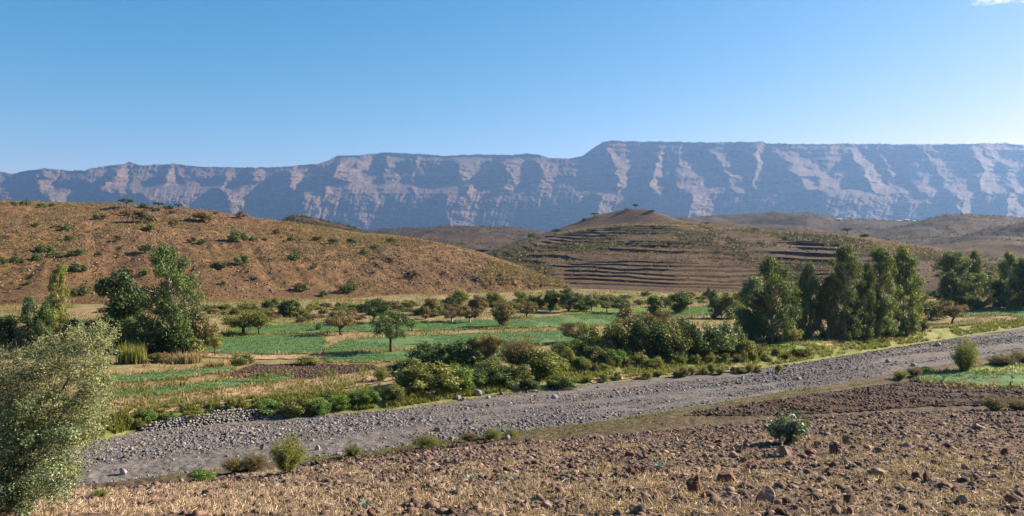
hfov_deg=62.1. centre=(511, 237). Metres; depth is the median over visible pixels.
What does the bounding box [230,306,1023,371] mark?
meadow grass
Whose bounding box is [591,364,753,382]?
sand bank
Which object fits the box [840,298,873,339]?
eucalyptus tree
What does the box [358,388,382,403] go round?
shrub
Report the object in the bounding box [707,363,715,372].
scrub bush
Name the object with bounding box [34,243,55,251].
hill bush
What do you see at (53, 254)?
hill bush
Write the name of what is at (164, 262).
eucalyptus tree
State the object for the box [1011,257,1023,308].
eucalyptus tree
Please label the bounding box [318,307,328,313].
wild shrub
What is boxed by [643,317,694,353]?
shrub
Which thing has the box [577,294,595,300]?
bush
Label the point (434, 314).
wild shrub
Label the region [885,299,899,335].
eucalyptus tree
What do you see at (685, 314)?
crop field
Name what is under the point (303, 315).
wild shrub
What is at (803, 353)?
scrub bush
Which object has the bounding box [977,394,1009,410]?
shrub
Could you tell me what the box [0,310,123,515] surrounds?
acacia tree
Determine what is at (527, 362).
shrub
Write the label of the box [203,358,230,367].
grass tuft
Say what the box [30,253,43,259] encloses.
hill bush
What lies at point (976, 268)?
eucalyptus tree
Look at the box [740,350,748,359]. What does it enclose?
scrub bush
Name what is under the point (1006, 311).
crop field
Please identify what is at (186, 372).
crop field
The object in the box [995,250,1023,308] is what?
eucalyptus tree
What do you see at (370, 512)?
boulder
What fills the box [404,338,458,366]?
shrub
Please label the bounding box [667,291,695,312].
broadleaf tree
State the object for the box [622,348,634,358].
shrub
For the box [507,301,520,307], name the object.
wild shrub
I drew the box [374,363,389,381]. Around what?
shrub
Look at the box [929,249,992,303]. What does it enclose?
eucalyptus tree
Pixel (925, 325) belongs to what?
bush
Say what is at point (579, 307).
bush
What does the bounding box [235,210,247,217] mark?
hill bush
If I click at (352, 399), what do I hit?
shrub
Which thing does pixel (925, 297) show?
bush
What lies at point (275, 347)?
crop field
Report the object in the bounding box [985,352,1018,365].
shrub
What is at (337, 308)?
wild shrub
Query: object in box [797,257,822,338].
eucalyptus tree
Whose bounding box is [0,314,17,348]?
broadleaf tree
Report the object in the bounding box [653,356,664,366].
scrub bush
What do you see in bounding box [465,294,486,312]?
broadleaf tree
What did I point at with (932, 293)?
bush
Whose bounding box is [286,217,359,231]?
hill
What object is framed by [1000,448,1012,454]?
boulder
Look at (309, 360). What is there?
bush
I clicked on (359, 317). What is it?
dry shrub
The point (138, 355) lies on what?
reed clump
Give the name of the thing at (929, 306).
bush
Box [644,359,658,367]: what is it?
scrub bush
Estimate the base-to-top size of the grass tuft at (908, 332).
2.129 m
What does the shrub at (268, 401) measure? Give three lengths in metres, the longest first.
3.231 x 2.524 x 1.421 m
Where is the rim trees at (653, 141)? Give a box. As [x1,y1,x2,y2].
[56,140,1020,169]
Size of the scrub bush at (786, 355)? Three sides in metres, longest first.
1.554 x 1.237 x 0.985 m
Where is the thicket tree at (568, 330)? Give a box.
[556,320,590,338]
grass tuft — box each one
[165,349,201,363]
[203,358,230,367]
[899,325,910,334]
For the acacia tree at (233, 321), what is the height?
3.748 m
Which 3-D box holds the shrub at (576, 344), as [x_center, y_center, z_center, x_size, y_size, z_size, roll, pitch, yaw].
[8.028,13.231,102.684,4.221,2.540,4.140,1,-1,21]
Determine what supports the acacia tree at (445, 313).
on the valley floor
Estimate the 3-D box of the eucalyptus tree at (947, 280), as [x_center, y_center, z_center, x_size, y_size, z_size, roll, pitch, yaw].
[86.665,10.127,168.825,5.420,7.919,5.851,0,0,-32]
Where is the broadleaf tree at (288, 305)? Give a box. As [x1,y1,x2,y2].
[277,299,303,314]
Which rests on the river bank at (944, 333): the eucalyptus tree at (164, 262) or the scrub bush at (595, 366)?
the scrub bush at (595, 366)
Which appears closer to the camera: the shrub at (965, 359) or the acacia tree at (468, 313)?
the shrub at (965, 359)
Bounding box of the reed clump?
[115,339,146,363]
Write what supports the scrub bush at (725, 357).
on the river bank at (944, 333)
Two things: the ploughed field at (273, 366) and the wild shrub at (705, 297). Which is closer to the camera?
the ploughed field at (273, 366)
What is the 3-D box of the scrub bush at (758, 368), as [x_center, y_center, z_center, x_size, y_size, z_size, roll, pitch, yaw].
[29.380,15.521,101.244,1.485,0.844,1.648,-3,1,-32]
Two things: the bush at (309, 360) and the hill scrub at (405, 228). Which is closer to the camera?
the bush at (309, 360)
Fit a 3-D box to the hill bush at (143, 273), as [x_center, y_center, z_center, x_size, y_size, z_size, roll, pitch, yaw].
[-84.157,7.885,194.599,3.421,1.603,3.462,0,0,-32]
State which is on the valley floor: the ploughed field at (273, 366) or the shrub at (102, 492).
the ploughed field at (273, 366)
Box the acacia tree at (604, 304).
[600,301,612,312]
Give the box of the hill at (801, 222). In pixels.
[675,212,912,233]
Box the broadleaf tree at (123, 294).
[91,265,150,343]
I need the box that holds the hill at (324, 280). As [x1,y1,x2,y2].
[0,203,576,305]
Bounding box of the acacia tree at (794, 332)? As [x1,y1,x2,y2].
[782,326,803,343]
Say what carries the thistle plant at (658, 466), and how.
on the field at (826, 506)
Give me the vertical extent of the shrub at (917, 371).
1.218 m
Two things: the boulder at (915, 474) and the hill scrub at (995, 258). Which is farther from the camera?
the hill scrub at (995, 258)
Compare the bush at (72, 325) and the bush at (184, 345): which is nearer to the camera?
the bush at (184, 345)
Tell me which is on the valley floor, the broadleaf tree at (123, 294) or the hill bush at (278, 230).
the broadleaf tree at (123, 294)
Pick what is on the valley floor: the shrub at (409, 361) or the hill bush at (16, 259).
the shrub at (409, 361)
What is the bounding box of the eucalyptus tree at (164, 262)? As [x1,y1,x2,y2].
[135,243,206,349]
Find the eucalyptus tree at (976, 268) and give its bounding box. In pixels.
[964,247,984,299]
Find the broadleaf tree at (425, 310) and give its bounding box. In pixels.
[420,306,430,318]
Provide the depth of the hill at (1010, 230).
782.00 m
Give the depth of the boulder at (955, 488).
24.46 m
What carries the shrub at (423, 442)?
on the river bank at (711, 420)
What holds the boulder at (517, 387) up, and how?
on the river bank at (944, 333)
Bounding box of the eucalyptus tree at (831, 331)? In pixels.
[816,274,843,339]
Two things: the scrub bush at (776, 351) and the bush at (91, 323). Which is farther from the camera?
the bush at (91, 323)
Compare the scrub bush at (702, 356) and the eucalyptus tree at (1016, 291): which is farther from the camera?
the eucalyptus tree at (1016, 291)
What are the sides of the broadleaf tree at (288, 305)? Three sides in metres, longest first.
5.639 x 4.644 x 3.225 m
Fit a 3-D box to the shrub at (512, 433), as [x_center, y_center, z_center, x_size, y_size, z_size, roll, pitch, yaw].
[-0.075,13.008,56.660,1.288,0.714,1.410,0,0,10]
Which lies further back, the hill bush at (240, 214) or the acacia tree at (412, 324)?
the hill bush at (240, 214)
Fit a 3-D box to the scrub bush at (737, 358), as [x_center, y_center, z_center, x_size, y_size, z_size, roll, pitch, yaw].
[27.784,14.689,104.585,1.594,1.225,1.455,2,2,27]
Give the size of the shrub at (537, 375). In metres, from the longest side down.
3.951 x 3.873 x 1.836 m
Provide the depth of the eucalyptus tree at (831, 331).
120.13 m
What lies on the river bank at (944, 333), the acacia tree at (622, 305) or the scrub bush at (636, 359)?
the scrub bush at (636, 359)
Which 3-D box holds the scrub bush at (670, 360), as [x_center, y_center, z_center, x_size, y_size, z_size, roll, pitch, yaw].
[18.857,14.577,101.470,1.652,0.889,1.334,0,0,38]
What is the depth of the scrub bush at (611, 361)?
97.88 m
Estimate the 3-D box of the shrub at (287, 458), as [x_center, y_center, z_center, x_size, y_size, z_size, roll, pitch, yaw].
[-11.438,10.927,43.314,2.125,2.264,2.336,1,-2,38]
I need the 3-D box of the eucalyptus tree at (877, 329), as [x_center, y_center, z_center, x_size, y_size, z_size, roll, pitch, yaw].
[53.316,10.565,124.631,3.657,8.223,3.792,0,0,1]
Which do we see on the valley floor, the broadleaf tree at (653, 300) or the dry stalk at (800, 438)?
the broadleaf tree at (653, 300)
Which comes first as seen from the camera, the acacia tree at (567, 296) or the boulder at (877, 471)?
the boulder at (877, 471)
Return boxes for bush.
[0,256,9,262]
[9,256,22,262]
[19,199,31,204]
[30,222,40,226]
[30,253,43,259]
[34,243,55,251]
[44,252,60,256]
[52,315,90,344]
[59,224,73,230]
[64,235,73,239]
[68,249,87,255]
[70,263,89,271]
[70,285,91,294]
[83,319,105,344]
[89,313,145,348]
[93,212,110,218]
[111,325,143,346]
[112,234,124,239]
[119,209,132,214]
[122,313,168,350]
[131,209,158,221]
[135,308,153,325]
[137,243,155,251]
[137,269,151,275]
[139,328,178,352]
[141,224,156,230]
[145,352,170,361]
[164,330,201,353]
[167,219,179,224]
[167,318,206,353]
[186,236,196,241]
[189,308,221,348]
[191,211,213,220]
[197,238,207,243]
[211,261,226,268]
[227,231,250,240]
[229,353,255,365]
[233,253,249,262]
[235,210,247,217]
[248,236,257,240]
[259,297,278,308]
[271,227,284,233]
[287,253,300,258]
[292,283,308,290]
[295,355,321,365]
[312,235,323,238]
[315,323,321,329]
[319,290,327,295]
[338,283,358,291]
[346,237,358,243]
[358,249,368,253]
[387,237,397,241]
[406,270,419,274]
[441,296,457,305]
[447,288,469,303]
[484,291,509,302]
[509,290,528,303]
[526,292,546,310]
[571,301,590,310]
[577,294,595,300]
[579,359,591,370]
[584,374,593,381]
[592,363,599,370]
[595,294,618,300]
[597,363,610,369]
[600,373,609,381]
[603,357,614,365]
[613,356,621,365]
[613,371,621,379]
[621,358,635,364]
[633,352,639,362]
[635,354,648,364]
[640,291,650,295]
[643,371,652,378]
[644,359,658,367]
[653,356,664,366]
[654,370,664,375]
[660,295,672,307]
[665,357,676,363]
[672,369,679,377]
[677,355,687,363]
[679,365,690,376]
[687,365,696,374]
[689,354,700,362]
[698,354,708,358]
[699,367,709,374]
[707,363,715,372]
[708,351,715,361]
[714,366,725,374]
[716,291,744,319]
[720,353,730,361]
[732,353,743,361]
[735,367,746,372]
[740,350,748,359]
[745,363,753,372]
[748,349,758,358]
[752,343,764,356]
[754,365,762,371]
[762,352,771,359]
[763,406,811,444]
[771,348,780,354]
[773,365,783,371]
[781,352,790,358]
[790,348,801,354]
[798,348,807,356]
[804,348,811,356]
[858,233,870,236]
[896,329,905,336]
[907,300,949,318]
[919,293,928,303]
[919,319,931,329]
[926,289,940,296]
[936,298,957,305]
[962,300,998,308]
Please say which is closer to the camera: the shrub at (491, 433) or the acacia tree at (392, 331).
the shrub at (491, 433)
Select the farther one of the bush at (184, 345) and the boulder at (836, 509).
the bush at (184, 345)
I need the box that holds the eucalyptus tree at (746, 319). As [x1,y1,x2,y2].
[736,307,766,340]
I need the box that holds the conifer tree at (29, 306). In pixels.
[11,295,43,350]
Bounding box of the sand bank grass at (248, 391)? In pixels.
[104,337,862,412]
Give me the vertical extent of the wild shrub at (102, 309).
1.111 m
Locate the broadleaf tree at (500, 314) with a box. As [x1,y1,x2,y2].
[490,301,517,325]
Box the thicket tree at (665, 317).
[640,308,685,330]
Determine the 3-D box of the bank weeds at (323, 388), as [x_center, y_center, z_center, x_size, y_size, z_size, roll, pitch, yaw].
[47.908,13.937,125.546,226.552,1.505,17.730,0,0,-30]
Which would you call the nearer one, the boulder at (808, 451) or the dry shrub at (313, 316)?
the boulder at (808, 451)
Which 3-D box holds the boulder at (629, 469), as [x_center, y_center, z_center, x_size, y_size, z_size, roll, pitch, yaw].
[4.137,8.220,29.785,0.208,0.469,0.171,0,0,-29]
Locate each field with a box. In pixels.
[26,409,1023,515]
[104,376,291,397]
[106,366,232,382]
[206,335,326,353]
[226,313,618,333]
[231,364,377,377]
[300,440,496,464]
[324,331,590,352]
[324,348,507,361]
[626,307,713,317]
[686,381,1023,415]
[917,370,1023,386]
[963,309,1023,315]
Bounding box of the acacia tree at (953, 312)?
[936,299,970,322]
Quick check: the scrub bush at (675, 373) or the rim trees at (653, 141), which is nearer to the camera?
the scrub bush at (675, 373)
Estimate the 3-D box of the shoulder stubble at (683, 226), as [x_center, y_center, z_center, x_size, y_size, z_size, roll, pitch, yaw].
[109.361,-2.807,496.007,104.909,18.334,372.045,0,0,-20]
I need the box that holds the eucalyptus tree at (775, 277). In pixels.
[739,254,802,342]
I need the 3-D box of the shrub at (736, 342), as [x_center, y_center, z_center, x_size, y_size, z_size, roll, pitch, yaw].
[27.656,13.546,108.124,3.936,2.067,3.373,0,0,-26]
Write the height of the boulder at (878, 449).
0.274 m
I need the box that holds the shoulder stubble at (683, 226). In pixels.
[556,222,913,253]
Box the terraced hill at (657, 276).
[483,209,1006,295]
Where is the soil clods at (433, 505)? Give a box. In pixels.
[0,408,1023,515]
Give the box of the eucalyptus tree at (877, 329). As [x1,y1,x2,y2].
[867,285,889,336]
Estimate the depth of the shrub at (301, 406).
75.19 m
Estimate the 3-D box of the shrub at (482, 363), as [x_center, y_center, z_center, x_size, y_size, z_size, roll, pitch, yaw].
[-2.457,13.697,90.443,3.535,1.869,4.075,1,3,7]
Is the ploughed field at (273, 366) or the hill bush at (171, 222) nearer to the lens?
the ploughed field at (273, 366)
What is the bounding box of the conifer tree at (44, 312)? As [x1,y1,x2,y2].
[31,300,55,349]
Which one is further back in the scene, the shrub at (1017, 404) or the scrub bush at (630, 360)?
the scrub bush at (630, 360)
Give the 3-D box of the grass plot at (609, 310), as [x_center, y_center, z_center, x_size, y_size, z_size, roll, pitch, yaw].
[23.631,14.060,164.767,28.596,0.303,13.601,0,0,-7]
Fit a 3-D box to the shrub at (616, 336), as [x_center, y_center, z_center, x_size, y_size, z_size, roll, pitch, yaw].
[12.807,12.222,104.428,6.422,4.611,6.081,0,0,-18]
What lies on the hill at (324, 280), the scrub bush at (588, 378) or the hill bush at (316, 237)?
the hill bush at (316, 237)
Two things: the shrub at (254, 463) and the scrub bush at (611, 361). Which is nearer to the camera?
the shrub at (254, 463)
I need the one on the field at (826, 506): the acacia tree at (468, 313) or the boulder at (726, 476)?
the boulder at (726, 476)
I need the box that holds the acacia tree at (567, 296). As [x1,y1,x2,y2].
[551,288,584,311]
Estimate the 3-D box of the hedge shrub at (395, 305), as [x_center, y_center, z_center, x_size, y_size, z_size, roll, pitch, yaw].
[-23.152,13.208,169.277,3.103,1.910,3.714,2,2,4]
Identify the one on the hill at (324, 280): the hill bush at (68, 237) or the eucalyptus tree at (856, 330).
the hill bush at (68, 237)
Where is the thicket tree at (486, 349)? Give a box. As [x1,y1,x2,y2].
[470,333,505,356]
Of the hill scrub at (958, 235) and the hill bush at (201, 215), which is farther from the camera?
the hill scrub at (958, 235)
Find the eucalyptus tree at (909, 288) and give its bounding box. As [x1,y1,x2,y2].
[882,242,924,332]
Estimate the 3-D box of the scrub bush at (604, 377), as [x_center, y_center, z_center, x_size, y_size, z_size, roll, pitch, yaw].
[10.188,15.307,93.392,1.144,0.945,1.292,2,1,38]
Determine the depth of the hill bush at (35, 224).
249.62 m
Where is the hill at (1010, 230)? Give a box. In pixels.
[918,222,1023,245]
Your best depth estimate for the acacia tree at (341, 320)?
124.26 m
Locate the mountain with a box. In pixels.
[0,141,1023,231]
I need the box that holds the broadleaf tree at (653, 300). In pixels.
[643,293,663,314]
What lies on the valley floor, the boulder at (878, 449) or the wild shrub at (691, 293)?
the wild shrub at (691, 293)
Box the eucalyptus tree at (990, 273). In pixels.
[975,270,998,303]
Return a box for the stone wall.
[140,408,287,431]
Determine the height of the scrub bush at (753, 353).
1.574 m
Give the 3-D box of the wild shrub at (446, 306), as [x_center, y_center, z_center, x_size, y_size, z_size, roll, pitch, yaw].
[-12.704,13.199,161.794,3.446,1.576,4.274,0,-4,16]
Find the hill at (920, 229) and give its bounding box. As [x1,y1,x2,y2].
[854,214,1023,243]
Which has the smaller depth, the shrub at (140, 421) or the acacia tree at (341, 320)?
the shrub at (140, 421)
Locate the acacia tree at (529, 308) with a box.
[515,301,537,317]
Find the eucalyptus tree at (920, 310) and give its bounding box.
[908,273,923,322]
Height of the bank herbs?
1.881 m
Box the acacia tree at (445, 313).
[437,306,462,321]
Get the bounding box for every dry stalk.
[382,467,393,479]
[420,469,428,483]
[732,462,748,491]
[796,434,803,444]
[925,423,931,437]
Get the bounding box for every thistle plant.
[358,499,371,508]
[449,485,460,492]
[467,475,474,482]
[655,461,662,469]
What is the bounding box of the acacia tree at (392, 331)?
[366,305,410,351]
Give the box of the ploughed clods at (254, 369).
[230,363,1023,464]
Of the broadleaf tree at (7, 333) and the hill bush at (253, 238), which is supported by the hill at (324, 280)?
the hill bush at (253, 238)
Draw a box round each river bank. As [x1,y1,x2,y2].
[0,319,1023,447]
[41,350,1023,490]
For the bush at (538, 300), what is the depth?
164.73 m
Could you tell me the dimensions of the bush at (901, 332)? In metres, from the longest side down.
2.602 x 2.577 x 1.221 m
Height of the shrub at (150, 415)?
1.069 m
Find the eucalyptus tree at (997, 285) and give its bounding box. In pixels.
[987,279,1011,307]
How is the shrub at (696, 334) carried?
on the valley floor
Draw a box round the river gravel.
[48,330,1023,487]
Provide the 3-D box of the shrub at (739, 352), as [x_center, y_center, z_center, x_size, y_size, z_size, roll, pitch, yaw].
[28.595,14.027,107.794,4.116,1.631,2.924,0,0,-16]
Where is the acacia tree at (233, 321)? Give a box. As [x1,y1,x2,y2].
[217,309,267,333]
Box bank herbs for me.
[15,316,1023,441]
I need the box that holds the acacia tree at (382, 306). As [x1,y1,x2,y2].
[355,297,392,318]
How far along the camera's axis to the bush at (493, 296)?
176.62 m
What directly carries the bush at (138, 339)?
on the valley floor
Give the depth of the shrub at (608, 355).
99.75 m
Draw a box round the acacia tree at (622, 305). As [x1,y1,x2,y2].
[611,297,630,311]
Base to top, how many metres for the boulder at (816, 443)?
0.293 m
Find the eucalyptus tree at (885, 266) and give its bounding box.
[856,244,903,334]
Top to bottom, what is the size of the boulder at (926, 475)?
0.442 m
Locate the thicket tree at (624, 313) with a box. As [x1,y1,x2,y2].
[612,305,650,334]
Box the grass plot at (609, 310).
[565,307,696,313]
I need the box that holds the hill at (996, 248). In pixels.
[927,239,1023,264]
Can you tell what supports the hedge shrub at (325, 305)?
on the valley floor
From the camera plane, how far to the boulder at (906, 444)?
38.25 m
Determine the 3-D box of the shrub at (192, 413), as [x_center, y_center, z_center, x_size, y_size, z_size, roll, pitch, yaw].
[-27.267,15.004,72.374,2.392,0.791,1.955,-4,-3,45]
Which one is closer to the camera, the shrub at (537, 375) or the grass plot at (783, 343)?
the shrub at (537, 375)
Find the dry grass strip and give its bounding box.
[201,353,324,358]
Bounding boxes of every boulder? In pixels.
[119,467,126,474]
[366,508,374,515]
[475,389,481,395]
[511,381,519,389]
[540,500,551,508]
[625,451,633,456]
[627,466,632,474]
[633,469,639,475]
[640,466,648,473]
[651,492,658,499]
[686,475,701,493]
[716,471,735,482]
[746,461,755,468]
[756,485,775,502]
[774,506,782,512]
[778,445,792,455]
[804,448,813,454]
[814,441,820,445]
[829,443,837,453]
[830,505,840,514]
[842,435,852,445]
[843,494,856,502]
[844,507,852,513]
[865,444,872,450]
[870,467,884,474]
[873,447,883,452]
[902,442,911,447]
[911,471,921,478]
[923,470,931,480]
[951,486,958,492]
[956,495,968,502]
[970,423,986,429]
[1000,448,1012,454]
[1004,494,1018,504]
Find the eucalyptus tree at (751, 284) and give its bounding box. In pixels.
[728,273,769,338]
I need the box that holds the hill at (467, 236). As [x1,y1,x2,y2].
[362,226,545,249]
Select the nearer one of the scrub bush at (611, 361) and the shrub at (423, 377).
the shrub at (423, 377)
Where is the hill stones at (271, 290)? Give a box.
[0,201,564,302]
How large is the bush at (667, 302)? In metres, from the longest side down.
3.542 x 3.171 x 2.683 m
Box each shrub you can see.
[88,488,109,496]
[95,307,105,312]
[126,417,145,427]
[138,409,157,420]
[161,412,178,420]
[182,410,201,419]
[186,466,220,480]
[202,304,214,309]
[206,308,220,313]
[220,454,246,471]
[221,304,233,309]
[225,396,252,411]
[229,307,244,314]
[236,303,254,310]
[238,449,270,471]
[246,303,259,309]
[256,398,284,413]
[266,312,283,316]
[267,429,309,472]
[281,394,315,417]
[287,312,298,316]
[295,318,309,321]
[297,313,310,317]
[305,302,321,309]
[305,314,321,319]
[307,398,331,414]
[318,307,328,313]
[319,302,332,307]
[327,393,350,408]
[332,302,347,306]
[332,305,344,310]
[344,443,363,456]
[345,302,356,307]
[347,392,363,403]
[354,315,366,319]
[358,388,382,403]
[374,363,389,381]
[381,383,407,398]
[389,301,399,308]
[391,361,411,374]
[392,360,461,390]
[394,356,424,372]
[395,304,409,309]
[400,300,419,305]
[402,308,414,310]
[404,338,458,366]
[408,433,442,447]
[410,308,422,314]
[429,312,441,316]
[440,304,451,310]
[445,337,484,367]
[445,360,475,388]
[458,303,470,309]
[459,431,478,441]
[460,372,488,384]
[467,367,488,384]
[469,355,490,366]
[473,359,499,372]
[480,301,488,307]
[480,364,514,383]
[481,428,503,438]
[483,357,501,365]
[488,301,498,306]
[496,329,541,366]
[499,363,535,387]
[502,428,517,438]
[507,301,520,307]
[516,345,568,376]
[516,357,541,374]
[518,379,541,389]
[524,366,552,378]
[545,375,577,388]
[549,341,577,355]
[555,354,570,369]
[559,346,578,364]
[567,336,592,357]
[572,356,590,365]
[574,320,605,349]
[580,346,606,360]
[588,293,599,297]
[591,321,645,351]
[598,351,621,359]
[600,297,609,301]
[606,348,627,363]
[619,294,629,298]
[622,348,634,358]
[626,315,677,355]
[634,299,644,304]
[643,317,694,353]
[660,347,688,359]
[679,318,717,354]
[685,291,698,295]
[686,339,716,355]
[695,296,708,299]
[698,319,736,352]
[720,338,744,352]
[723,343,748,354]
[731,324,747,340]
[736,339,761,355]
[737,330,749,340]
[892,368,908,379]
[906,365,924,375]
[918,366,936,372]
[948,332,980,371]
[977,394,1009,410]
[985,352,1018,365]
[1003,396,1023,410]
[1007,349,1023,363]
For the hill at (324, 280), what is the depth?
223.96 m
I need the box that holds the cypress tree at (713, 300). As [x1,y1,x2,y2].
[706,289,721,318]
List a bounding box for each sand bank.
[108,371,398,413]
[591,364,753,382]
[797,337,873,346]
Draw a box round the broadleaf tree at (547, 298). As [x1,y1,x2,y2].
[543,289,557,311]
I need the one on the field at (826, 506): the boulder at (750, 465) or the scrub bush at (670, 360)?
the boulder at (750, 465)
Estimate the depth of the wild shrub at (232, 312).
154.94 m
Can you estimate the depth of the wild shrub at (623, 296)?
195.82 m
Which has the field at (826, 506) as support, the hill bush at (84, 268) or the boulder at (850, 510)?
the boulder at (850, 510)
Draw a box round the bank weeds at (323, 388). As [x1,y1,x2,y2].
[0,311,1022,420]
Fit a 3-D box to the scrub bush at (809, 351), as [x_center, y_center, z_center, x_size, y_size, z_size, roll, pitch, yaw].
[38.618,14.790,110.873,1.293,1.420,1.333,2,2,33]
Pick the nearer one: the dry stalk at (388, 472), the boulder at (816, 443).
the dry stalk at (388, 472)
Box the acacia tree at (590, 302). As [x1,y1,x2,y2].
[585,297,599,310]
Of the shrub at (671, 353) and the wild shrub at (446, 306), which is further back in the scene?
the wild shrub at (446, 306)
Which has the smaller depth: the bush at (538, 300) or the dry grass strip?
the dry grass strip
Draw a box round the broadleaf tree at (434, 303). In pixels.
[422,297,440,312]
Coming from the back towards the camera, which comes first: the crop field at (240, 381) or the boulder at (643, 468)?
the crop field at (240, 381)
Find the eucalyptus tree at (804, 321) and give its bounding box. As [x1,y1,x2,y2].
[793,278,809,338]
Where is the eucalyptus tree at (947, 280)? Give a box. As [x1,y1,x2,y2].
[933,269,966,305]
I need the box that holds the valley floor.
[0,289,1023,417]
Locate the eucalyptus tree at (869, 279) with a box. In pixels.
[851,259,879,340]
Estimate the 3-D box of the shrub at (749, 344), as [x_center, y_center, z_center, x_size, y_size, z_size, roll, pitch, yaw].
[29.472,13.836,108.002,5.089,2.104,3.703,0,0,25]
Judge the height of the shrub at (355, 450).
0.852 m
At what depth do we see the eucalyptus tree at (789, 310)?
121.39 m
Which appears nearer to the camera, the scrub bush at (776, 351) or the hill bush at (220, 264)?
the scrub bush at (776, 351)
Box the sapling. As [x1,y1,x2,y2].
[205,330,223,354]
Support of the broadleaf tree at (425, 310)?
on the valley floor
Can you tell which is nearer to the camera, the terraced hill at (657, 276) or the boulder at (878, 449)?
the boulder at (878, 449)
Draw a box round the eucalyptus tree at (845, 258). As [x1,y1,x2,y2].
[813,240,865,338]
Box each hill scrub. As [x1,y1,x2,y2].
[0,200,569,301]
[279,213,365,232]
[361,224,540,248]
[676,211,916,232]
[851,212,1022,242]
[919,237,1023,262]
[931,222,1023,244]
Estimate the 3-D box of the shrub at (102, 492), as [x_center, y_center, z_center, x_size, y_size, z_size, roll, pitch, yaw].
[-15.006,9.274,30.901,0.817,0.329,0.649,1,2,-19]
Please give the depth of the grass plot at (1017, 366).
93.94 m
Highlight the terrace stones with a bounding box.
[496,214,1008,296]
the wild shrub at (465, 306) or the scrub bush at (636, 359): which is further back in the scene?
the wild shrub at (465, 306)
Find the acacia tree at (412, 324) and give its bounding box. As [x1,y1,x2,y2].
[405,318,418,331]
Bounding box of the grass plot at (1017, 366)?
[970,365,1023,371]
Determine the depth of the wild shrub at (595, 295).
197.93 m
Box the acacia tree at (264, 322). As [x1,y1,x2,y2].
[245,311,274,334]
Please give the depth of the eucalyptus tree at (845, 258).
120.58 m
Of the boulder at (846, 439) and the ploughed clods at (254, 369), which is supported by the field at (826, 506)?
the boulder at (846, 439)
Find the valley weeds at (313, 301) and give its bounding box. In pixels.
[0,287,1023,361]
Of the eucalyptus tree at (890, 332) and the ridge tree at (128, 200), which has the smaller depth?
the eucalyptus tree at (890, 332)
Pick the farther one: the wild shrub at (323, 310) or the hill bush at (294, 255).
the hill bush at (294, 255)
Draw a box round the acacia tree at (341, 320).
[324,310,356,334]
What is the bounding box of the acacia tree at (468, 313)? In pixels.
[456,308,481,321]
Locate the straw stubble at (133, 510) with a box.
[0,418,1023,515]
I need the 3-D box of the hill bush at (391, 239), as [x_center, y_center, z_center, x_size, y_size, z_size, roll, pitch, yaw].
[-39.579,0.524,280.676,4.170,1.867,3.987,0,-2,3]
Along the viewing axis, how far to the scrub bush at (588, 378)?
92.35 m
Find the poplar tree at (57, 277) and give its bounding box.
[42,260,70,332]
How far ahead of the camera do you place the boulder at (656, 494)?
23.09 m
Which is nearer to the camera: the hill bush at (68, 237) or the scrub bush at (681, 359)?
the scrub bush at (681, 359)
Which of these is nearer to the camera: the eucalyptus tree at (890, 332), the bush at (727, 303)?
the eucalyptus tree at (890, 332)
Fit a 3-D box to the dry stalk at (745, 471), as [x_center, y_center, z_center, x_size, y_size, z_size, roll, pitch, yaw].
[6.646,6.959,24.730,0.288,0.808,0.590,0,0,-28]
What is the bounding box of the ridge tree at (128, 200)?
[118,198,134,207]
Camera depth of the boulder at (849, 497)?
22.80 m
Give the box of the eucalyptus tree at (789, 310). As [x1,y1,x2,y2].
[774,281,808,337]
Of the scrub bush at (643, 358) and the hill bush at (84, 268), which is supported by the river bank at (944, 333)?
the scrub bush at (643, 358)
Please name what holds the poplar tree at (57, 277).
on the valley floor
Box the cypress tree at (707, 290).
[704,286,710,297]
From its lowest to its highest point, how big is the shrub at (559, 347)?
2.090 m
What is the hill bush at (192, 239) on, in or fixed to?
on the hill at (324, 280)
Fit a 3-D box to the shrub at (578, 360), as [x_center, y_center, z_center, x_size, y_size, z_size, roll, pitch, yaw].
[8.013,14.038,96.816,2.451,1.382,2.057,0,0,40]
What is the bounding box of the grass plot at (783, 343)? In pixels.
[723,341,820,353]

